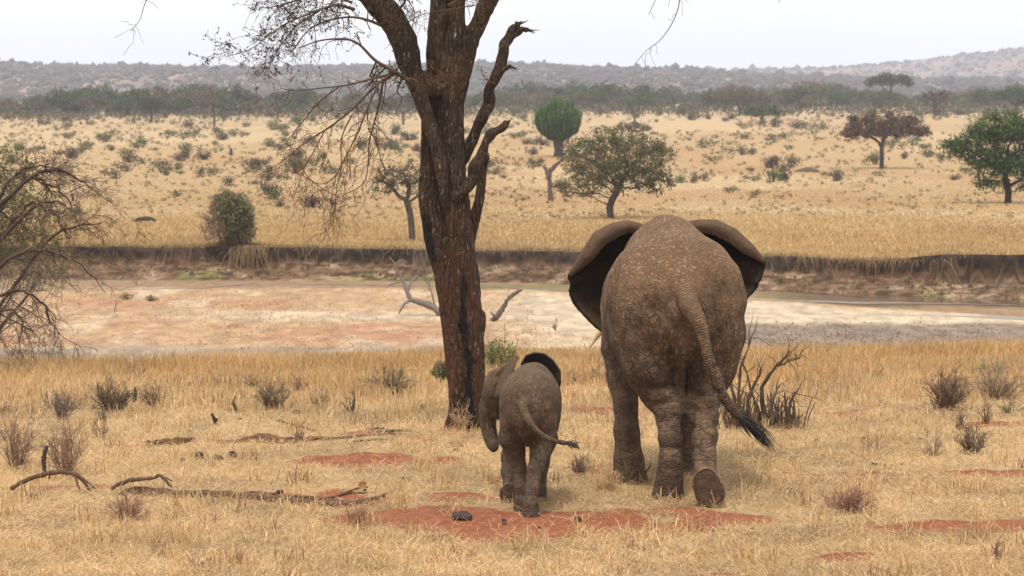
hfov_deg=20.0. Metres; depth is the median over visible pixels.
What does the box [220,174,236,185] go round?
olive shrub
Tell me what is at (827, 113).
olive shrub
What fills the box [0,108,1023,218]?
tussocks
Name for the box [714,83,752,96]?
brown acacia
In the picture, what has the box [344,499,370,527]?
dry shrub
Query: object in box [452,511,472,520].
stone
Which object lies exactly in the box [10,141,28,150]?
green shrub
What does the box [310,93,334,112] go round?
brown tree
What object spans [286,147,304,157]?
brown shrub
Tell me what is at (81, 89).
brown tree
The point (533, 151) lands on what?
brown shrub
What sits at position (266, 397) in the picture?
dry shrub
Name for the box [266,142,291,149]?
olive shrub
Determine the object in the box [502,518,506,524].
dung ball
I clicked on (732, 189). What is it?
green shrub
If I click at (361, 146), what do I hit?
green shrub
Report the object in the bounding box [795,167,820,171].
termite mound
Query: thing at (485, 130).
green shrub
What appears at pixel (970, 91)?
brown tree
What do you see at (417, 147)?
brown shrub
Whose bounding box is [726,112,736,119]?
brown shrub
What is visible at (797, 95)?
green tree
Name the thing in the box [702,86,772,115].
wide acacia
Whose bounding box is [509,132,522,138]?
green shrub
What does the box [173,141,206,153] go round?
green shrub
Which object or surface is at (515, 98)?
brown tree
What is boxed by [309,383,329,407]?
dry tuft
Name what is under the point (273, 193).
green shrub
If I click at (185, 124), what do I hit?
olive shrub
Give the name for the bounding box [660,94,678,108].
green acacia
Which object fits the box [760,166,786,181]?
green shrub
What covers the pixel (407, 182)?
tree
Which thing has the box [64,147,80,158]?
brown shrub
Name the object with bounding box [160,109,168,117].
olive shrub
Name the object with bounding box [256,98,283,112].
brown tree
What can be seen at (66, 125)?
green shrub
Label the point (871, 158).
green shrub
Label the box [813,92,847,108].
green acacia
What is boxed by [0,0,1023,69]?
sky
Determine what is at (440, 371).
green bush
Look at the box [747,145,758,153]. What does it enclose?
olive shrub
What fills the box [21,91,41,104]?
green acacia
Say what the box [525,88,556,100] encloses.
brown acacia
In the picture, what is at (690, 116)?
brown shrub
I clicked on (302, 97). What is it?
green acacia
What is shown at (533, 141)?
green shrub
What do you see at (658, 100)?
brown acacia
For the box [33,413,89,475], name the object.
dry shrub
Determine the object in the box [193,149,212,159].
brown shrub
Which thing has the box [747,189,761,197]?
olive shrub
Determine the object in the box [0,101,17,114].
brown tree
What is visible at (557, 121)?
candelabra tree
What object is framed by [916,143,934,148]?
brown shrub
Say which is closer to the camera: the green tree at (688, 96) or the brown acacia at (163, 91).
the brown acacia at (163, 91)
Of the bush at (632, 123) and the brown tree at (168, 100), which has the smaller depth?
the bush at (632, 123)
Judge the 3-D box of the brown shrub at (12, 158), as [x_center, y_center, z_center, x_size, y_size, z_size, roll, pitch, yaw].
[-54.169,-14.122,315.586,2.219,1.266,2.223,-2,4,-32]
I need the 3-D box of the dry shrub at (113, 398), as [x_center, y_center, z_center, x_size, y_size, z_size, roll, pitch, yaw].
[-4.660,1.166,33.859,0.848,0.585,0.798,4,5,44]
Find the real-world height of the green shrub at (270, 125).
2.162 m
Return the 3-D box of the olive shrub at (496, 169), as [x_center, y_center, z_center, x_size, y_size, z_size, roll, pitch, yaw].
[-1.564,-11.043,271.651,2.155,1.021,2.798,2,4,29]
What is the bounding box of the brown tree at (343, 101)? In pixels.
[336,99,350,110]
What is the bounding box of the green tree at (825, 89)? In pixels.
[811,85,837,106]
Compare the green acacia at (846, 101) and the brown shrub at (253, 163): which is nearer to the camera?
the brown shrub at (253, 163)
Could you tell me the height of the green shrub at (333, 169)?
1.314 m
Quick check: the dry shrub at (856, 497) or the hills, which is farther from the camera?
the hills
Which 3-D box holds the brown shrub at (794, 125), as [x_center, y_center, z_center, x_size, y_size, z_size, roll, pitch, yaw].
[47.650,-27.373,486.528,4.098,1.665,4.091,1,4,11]
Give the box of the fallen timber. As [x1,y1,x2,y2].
[132,216,155,221]
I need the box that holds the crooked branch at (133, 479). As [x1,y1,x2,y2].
[110,473,171,489]
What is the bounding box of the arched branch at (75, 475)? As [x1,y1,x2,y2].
[9,470,96,493]
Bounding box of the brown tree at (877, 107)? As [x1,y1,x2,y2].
[866,97,880,109]
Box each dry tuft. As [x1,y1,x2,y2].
[40,375,62,410]
[61,393,81,411]
[86,415,108,438]
[95,407,109,422]
[130,365,144,373]
[242,374,260,387]
[288,362,308,390]
[290,419,305,441]
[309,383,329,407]
[338,388,361,413]
[588,358,605,382]
[949,394,967,429]
[974,401,994,423]
[994,395,1022,415]
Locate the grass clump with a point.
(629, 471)
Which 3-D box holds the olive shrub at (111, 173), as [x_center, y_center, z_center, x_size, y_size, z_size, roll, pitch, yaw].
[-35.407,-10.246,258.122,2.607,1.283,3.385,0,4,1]
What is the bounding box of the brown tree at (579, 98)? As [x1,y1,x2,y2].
[569,90,594,110]
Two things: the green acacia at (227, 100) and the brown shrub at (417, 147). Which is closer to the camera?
the brown shrub at (417, 147)
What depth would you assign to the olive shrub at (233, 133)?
430.34 m
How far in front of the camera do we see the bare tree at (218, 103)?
503.70 m
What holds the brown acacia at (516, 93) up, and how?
on the ground at (856, 313)
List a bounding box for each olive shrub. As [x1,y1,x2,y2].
[66,143,86,155]
[97,128,112,142]
[99,166,128,178]
[110,160,137,170]
[125,117,138,123]
[131,156,148,163]
[144,157,169,168]
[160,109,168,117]
[161,167,171,175]
[179,120,200,128]
[191,129,201,135]
[192,165,220,176]
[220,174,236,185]
[229,126,246,136]
[241,120,251,126]
[250,160,286,174]
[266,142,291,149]
[286,153,311,169]
[338,156,359,163]
[354,106,371,114]
[378,139,393,149]
[386,121,405,134]
[487,165,504,174]
[488,156,508,166]
[552,178,579,187]
[596,106,611,114]
[686,108,706,117]
[687,170,713,180]
[688,175,699,182]
[705,154,725,160]
[723,141,748,154]
[736,121,752,127]
[739,173,765,180]
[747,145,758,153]
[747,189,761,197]
[755,119,769,126]
[762,131,790,142]
[773,160,797,171]
[778,107,791,115]
[783,153,802,165]
[796,118,830,131]
[820,109,842,116]
[899,149,910,157]
[935,152,953,161]
[954,121,982,129]
[958,166,971,172]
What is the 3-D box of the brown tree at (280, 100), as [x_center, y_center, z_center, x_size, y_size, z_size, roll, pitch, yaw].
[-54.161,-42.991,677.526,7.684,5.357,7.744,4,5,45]
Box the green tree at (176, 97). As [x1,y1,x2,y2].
[166,95,191,113]
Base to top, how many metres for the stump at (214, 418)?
0.141 m
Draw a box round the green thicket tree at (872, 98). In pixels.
[856,90,904,108]
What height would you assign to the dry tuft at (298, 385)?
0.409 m
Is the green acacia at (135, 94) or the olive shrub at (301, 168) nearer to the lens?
the olive shrub at (301, 168)
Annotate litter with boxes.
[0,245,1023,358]
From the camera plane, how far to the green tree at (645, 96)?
749.42 m
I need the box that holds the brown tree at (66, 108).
[63,102,87,112]
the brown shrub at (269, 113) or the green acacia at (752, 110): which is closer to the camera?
the green acacia at (752, 110)
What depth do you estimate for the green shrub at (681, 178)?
244.33 m
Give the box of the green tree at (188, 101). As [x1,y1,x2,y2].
[172,95,200,113]
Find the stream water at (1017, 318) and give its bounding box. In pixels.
[58,313,1023,319]
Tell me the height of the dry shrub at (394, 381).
0.632 m
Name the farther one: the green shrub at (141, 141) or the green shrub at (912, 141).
the green shrub at (912, 141)
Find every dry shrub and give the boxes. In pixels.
[0,405,50,468]
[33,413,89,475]
[47,386,82,419]
[71,364,143,412]
[98,478,159,522]
[133,377,165,406]
[247,370,294,408]
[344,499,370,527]
[355,353,417,396]
[448,398,475,431]
[563,452,597,475]
[575,467,624,492]
[819,482,880,514]
[912,354,976,410]
[916,423,946,456]
[947,420,994,454]
[964,355,1010,379]
[966,358,1023,401]
[992,535,1004,559]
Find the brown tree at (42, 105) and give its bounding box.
[27,97,50,113]
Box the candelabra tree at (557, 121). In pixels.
[534,95,582,156]
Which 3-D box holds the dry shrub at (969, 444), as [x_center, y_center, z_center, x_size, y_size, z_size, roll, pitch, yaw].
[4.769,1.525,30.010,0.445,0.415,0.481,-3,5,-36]
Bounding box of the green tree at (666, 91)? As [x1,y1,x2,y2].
[655,85,684,105]
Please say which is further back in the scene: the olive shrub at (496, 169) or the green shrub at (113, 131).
the green shrub at (113, 131)
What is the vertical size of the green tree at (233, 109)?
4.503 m
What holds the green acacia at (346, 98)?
on the ground at (856, 313)
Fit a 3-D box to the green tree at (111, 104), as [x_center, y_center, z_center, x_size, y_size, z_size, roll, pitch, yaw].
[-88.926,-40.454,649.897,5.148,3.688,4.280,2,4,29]
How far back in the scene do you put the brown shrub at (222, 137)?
407.78 m
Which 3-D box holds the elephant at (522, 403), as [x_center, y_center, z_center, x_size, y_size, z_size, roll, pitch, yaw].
[0.181,1.296,26.012,0.706,1.367,1.591,-1,4,-11]
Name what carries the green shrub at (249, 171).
on the ground at (856, 313)
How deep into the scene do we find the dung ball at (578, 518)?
25.05 m
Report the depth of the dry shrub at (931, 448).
29.77 m
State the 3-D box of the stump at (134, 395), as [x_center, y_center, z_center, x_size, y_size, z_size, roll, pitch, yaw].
[-4.461,1.291,34.648,0.134,0.231,0.052,0,4,0]
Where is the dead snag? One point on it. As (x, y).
(549, 171)
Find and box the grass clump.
[613,446,652,479]
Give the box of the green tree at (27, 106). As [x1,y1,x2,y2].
[19,103,38,114]
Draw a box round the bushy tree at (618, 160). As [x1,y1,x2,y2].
[550,121,679,218]
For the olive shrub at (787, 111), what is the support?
on the ground at (856, 313)
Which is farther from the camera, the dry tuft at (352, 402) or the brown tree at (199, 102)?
the brown tree at (199, 102)
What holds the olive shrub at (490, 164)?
on the ground at (856, 313)
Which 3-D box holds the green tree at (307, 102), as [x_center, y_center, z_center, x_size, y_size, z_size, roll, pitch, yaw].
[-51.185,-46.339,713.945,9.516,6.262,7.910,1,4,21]
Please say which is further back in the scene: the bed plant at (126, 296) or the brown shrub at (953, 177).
the brown shrub at (953, 177)
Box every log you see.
[119,486,386,505]
[146,437,194,445]
[218,433,325,443]
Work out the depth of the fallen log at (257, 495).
26.54 m
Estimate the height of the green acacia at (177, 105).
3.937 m
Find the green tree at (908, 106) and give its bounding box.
[904,100,917,110]
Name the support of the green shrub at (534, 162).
on the ground at (856, 313)
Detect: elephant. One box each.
[479,352,580,516]
[567,215,776,507]
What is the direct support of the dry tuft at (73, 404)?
on the ground at (856, 313)
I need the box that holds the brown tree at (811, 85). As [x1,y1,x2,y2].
[788,78,823,105]
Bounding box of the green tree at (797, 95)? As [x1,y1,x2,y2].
[777,86,822,109]
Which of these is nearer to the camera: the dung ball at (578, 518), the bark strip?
the dung ball at (578, 518)
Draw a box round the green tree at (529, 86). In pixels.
[505,79,551,95]
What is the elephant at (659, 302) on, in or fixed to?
on the ground at (856, 313)
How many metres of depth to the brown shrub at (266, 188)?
210.72 m
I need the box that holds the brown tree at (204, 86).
[179,82,224,97]
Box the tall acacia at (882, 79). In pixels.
[861,70,913,109]
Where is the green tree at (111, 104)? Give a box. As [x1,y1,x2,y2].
[105,101,119,112]
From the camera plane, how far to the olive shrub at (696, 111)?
607.05 m
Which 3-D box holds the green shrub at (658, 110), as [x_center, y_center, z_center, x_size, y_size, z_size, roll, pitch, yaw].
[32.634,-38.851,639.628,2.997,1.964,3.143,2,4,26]
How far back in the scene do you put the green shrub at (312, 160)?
305.62 m
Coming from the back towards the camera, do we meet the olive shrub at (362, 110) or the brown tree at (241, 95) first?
the brown tree at (241, 95)
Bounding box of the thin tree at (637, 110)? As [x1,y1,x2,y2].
[623,103,644,121]
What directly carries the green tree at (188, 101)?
on the ground at (856, 313)
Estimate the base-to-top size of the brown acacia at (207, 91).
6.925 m
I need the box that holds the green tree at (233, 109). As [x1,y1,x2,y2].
[220,95,243,112]
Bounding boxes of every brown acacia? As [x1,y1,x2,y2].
[0,96,18,103]
[77,94,108,111]
[133,83,178,100]
[196,85,230,100]
[497,89,524,96]
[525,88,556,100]
[649,96,674,108]
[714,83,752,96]
[803,92,829,106]
[858,88,878,106]
[894,96,913,107]
[932,90,953,97]
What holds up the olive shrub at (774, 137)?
on the ground at (856, 313)
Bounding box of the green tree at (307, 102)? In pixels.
[292,88,323,109]
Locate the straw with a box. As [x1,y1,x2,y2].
[0,374,1023,575]
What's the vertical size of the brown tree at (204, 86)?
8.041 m
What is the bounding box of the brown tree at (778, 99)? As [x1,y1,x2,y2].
[767,94,786,108]
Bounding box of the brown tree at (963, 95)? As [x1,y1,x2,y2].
[949,91,971,107]
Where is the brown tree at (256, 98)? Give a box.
[241,94,264,112]
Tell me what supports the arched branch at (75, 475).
on the ground at (856, 313)
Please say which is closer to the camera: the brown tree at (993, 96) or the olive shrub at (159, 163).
the olive shrub at (159, 163)
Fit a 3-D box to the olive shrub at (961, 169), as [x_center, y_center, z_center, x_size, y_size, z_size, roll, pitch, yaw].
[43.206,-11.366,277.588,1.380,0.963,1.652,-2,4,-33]
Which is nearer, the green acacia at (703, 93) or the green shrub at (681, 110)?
the green shrub at (681, 110)
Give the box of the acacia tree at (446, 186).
[122,0,779,431]
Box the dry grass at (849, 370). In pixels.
[0,334,1023,461]
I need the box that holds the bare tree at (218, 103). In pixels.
[202,95,224,125]
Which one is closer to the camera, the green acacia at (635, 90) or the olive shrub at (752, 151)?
the olive shrub at (752, 151)
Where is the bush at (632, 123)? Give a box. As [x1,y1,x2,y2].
[613,120,649,132]
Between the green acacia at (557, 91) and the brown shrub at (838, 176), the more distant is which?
the green acacia at (557, 91)
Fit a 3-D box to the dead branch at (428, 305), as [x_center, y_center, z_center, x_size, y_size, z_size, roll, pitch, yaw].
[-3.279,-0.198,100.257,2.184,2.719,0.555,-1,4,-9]
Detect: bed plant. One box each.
[119,292,133,299]
[145,294,158,300]
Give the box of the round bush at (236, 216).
[196,187,259,262]
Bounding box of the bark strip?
[320,427,408,441]
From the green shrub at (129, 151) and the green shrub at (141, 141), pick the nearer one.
the green shrub at (129, 151)
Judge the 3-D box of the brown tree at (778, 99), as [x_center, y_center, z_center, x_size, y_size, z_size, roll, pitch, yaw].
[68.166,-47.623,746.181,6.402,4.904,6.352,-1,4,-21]
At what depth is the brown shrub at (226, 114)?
603.75 m
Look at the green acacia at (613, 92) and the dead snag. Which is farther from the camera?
the green acacia at (613, 92)
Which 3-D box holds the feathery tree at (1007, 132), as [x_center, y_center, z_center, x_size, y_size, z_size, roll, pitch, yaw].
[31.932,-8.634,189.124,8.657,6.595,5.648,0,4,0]
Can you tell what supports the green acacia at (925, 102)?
on the ground at (856, 313)
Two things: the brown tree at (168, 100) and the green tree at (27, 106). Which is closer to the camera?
the green tree at (27, 106)
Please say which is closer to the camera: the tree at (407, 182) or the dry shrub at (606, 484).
the dry shrub at (606, 484)
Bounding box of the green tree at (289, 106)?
[279,102,296,113]
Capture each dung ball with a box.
[358,481,366,486]
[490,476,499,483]
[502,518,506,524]
[574,516,581,522]
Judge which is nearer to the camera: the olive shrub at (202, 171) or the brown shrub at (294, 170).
the olive shrub at (202, 171)
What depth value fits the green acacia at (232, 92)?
668.13 m
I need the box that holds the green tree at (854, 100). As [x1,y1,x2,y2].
[849,97,863,108]
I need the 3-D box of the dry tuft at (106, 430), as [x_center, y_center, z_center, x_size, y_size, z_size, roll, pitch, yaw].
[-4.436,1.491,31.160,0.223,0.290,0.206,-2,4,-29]
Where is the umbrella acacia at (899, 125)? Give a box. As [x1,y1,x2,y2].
[841,108,932,167]
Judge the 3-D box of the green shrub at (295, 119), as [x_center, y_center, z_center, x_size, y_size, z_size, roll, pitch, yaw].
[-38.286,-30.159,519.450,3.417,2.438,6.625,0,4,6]
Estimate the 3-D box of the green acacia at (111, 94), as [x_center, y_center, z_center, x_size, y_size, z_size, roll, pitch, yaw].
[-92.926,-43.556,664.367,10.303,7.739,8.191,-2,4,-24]
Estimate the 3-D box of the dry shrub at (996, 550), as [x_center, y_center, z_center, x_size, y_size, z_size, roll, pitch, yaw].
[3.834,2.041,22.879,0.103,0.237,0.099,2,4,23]
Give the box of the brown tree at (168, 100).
[154,94,175,113]
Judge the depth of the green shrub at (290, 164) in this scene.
290.20 m
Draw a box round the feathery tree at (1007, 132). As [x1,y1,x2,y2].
[935,105,1023,202]
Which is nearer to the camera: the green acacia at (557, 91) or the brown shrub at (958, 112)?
the brown shrub at (958, 112)
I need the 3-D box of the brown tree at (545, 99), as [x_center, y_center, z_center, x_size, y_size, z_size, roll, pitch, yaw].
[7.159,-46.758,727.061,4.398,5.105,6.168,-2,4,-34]
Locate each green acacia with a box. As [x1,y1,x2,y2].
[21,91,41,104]
[36,85,85,114]
[37,99,64,110]
[71,103,98,112]
[72,84,101,97]
[78,92,115,112]
[86,81,122,101]
[113,86,153,114]
[164,99,188,113]
[206,92,239,112]
[214,80,259,103]
[262,91,297,104]
[289,85,320,104]
[335,94,360,109]
[466,95,482,107]
[499,82,512,94]
[538,84,573,100]
[561,80,581,91]
[567,83,601,104]
[576,87,612,110]
[581,79,632,100]
[623,94,655,108]
[625,80,661,100]
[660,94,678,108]
[696,85,720,100]
[713,97,738,109]
[732,90,759,109]
[734,84,758,92]
[740,100,781,120]
[771,87,790,95]
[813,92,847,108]
[836,96,851,107]
[843,87,867,102]
[890,102,904,107]
[911,94,922,100]
[918,99,940,108]
[968,86,1000,108]
[999,79,1023,100]
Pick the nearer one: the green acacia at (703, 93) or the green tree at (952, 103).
the green tree at (952, 103)
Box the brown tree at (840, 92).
[826,87,855,105]
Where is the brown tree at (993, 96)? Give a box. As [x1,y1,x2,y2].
[982,85,1007,107]
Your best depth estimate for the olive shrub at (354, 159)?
311.69 m
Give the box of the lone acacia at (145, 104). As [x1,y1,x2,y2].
[136,97,165,122]
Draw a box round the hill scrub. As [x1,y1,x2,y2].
[0,47,1023,102]
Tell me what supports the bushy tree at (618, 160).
on the ground at (856, 313)
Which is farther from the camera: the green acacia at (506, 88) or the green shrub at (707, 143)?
the green acacia at (506, 88)
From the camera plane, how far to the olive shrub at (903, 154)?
330.84 m
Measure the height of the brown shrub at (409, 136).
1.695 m
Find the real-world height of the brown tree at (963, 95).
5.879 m
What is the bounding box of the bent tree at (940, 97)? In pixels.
[918,89,951,115]
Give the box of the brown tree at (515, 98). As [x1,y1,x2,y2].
[507,94,530,106]
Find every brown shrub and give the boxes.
[4,153,22,162]
[37,118,52,124]
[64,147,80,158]
[119,152,140,162]
[170,151,188,160]
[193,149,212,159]
[212,131,229,139]
[217,110,229,117]
[238,157,263,168]
[250,156,272,164]
[255,180,283,194]
[256,172,274,180]
[264,111,278,116]
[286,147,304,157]
[290,168,303,173]
[298,194,326,207]
[398,130,420,139]
[411,142,420,151]
[519,138,531,143]
[526,146,537,154]
[535,137,550,144]
[685,112,702,119]
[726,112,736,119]
[760,155,779,167]
[776,169,791,180]
[785,120,807,128]
[829,169,848,180]
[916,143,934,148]
[931,106,947,114]
[949,174,962,179]
[952,108,969,114]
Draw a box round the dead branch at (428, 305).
[385,243,439,315]
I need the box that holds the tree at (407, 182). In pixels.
[367,162,419,241]
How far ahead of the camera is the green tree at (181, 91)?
729.19 m
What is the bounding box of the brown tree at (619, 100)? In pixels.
[607,95,627,108]
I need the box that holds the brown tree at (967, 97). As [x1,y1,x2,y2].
[966,96,978,105]
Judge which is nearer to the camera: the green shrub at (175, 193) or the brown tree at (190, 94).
the green shrub at (175, 193)
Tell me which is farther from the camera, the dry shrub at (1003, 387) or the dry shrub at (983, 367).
the dry shrub at (983, 367)
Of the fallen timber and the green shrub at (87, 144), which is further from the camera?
the green shrub at (87, 144)
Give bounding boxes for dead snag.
[543,155,563,200]
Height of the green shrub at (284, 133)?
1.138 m
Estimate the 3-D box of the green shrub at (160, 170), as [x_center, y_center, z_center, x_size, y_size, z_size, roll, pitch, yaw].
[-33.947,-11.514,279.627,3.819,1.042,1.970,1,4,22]
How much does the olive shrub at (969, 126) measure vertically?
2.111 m
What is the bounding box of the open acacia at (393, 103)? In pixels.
[372,92,416,124]
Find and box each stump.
[41,445,48,477]
[133,387,142,403]
[211,413,217,424]
[232,397,237,411]
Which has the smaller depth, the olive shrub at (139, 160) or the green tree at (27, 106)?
the olive shrub at (139, 160)
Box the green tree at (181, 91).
[169,79,202,96]
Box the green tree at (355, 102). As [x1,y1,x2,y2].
[350,97,364,112]
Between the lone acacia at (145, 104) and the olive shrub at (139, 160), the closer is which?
the olive shrub at (139, 160)
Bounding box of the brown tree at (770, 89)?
[755,82,782,98]
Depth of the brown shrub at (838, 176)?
248.00 m
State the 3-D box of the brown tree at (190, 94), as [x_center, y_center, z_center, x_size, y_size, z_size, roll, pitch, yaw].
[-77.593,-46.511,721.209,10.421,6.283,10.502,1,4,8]
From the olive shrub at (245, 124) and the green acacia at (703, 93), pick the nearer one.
the olive shrub at (245, 124)
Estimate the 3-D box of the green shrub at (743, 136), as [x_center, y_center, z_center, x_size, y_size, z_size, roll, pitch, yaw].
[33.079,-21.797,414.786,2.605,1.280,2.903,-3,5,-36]
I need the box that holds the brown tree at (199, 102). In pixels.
[190,92,217,111]
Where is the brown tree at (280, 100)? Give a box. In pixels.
[270,94,294,108]
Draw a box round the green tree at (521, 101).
[519,95,535,109]
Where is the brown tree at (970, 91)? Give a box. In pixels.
[962,83,992,106]
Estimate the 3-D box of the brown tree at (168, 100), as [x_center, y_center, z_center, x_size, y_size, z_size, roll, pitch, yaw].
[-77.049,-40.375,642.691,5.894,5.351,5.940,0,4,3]
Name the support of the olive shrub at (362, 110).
on the ground at (856, 313)
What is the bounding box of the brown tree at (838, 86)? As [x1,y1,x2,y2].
[818,83,846,104]
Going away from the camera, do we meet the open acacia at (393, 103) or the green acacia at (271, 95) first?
the open acacia at (393, 103)
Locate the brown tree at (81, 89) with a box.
[66,88,91,104]
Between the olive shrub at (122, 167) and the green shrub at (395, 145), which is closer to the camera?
the olive shrub at (122, 167)
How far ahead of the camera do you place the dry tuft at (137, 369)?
39.53 m
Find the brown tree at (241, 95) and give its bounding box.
[224,91,260,112]
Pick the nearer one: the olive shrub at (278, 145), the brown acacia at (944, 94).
the olive shrub at (278, 145)
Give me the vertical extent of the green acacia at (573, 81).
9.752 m
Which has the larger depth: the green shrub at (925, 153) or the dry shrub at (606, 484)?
the green shrub at (925, 153)
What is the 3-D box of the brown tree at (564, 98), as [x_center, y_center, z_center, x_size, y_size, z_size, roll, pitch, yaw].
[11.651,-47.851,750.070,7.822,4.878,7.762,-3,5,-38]
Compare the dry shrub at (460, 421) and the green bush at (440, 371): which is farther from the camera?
the green bush at (440, 371)
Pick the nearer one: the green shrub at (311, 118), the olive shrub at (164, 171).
the olive shrub at (164, 171)
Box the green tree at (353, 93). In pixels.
[341,90,366,104]
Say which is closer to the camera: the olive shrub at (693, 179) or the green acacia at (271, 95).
the olive shrub at (693, 179)
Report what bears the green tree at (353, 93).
on the ground at (856, 313)
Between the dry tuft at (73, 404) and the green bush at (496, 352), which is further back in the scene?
the green bush at (496, 352)
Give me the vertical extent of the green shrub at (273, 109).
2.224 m
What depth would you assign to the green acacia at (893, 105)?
740.36 m
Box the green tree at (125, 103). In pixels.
[113,98,137,114]
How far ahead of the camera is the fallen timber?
154.81 m
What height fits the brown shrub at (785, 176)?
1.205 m
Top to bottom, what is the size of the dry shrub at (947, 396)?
0.737 m
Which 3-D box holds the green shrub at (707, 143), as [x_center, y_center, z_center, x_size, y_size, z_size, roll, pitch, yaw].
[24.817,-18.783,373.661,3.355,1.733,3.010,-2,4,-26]
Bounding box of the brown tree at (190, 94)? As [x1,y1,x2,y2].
[182,90,201,108]
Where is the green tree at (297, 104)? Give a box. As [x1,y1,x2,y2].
[292,103,305,113]
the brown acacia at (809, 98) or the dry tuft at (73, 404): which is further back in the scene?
the brown acacia at (809, 98)
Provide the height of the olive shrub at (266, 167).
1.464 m
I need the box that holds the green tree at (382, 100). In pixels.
[374,96,394,110]
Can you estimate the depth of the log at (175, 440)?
30.80 m
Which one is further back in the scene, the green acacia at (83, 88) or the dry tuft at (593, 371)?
the green acacia at (83, 88)
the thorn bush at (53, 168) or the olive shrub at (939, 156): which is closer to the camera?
the thorn bush at (53, 168)
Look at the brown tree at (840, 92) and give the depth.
898.34 m
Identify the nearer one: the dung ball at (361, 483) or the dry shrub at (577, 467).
the dung ball at (361, 483)
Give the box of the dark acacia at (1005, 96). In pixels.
[990,85,1023,115]
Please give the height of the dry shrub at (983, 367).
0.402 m
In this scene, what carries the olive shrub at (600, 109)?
on the ground at (856, 313)
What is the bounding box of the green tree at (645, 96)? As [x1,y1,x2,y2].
[642,93,664,108]
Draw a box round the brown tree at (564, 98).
[546,94,570,102]
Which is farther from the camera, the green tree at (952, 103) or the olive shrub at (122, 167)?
the green tree at (952, 103)
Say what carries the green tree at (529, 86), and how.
on the ground at (856, 313)
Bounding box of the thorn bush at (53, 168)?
[0,140,154,370]
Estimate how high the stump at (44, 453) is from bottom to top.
0.326 m
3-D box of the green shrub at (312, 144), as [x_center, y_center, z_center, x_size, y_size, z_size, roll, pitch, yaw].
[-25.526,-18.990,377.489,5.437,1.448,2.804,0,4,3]
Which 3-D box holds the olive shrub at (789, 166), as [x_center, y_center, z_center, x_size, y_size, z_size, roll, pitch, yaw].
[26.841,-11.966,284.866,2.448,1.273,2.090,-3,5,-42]
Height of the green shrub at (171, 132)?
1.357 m
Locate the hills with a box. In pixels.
[0,49,1023,102]
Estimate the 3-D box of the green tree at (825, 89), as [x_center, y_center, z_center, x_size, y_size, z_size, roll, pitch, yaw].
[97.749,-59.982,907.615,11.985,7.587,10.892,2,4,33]
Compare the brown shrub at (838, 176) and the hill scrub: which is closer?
the brown shrub at (838, 176)
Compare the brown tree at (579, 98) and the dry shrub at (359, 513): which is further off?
the brown tree at (579, 98)
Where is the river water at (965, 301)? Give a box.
[35,278,1023,305]
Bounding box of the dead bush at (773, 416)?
[717,313,822,428]
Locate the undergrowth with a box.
[0,96,1023,124]
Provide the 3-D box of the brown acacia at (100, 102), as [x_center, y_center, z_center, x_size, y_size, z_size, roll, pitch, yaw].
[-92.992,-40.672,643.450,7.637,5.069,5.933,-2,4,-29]
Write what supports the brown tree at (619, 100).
on the ground at (856, 313)
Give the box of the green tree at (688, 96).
[677,91,701,103]
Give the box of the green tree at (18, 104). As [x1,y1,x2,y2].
[10,102,26,113]
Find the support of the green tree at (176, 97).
on the ground at (856, 313)
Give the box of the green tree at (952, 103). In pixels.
[928,97,955,108]
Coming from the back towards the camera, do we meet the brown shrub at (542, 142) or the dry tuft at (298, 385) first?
the brown shrub at (542, 142)
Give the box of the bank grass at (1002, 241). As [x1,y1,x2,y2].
[0,163,1023,280]
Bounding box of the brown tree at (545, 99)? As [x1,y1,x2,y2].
[531,91,549,107]
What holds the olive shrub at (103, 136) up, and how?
on the ground at (856, 313)
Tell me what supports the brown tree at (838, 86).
on the ground at (856, 313)
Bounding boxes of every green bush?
[0,141,77,333]
[430,358,446,381]
[484,322,520,368]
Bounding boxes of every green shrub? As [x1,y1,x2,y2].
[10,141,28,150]
[50,120,75,129]
[52,131,76,138]
[76,140,94,149]
[105,128,118,134]
[114,147,136,156]
[126,134,151,147]
[144,163,175,172]
[161,129,178,135]
[169,189,180,196]
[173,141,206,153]
[174,162,186,169]
[175,127,194,137]
[207,127,232,134]
[243,167,254,172]
[256,106,285,114]
[260,186,284,199]
[262,137,282,146]
[263,119,279,129]
[271,198,288,206]
[273,121,291,131]
[278,129,289,135]
[286,159,303,168]
[288,113,309,124]
[299,137,333,146]
[304,113,317,121]
[307,155,320,165]
[315,163,342,173]
[354,137,368,149]
[387,140,403,149]
[399,143,410,148]
[482,126,493,133]
[507,106,525,115]
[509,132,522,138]
[523,154,544,166]
[526,137,545,144]
[654,107,664,115]
[673,175,689,182]
[674,105,690,115]
[692,135,716,147]
[722,185,741,192]
[734,133,751,138]
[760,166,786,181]
[768,116,785,127]
[859,151,885,164]
[876,138,908,147]
[895,134,926,145]
[918,147,934,156]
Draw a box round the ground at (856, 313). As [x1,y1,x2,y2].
[0,103,1023,575]
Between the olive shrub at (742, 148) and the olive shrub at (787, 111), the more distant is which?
the olive shrub at (787, 111)
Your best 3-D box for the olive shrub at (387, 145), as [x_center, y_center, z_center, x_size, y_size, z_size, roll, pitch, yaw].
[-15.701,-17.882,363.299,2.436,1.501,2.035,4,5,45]
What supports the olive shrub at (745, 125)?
on the ground at (856, 313)

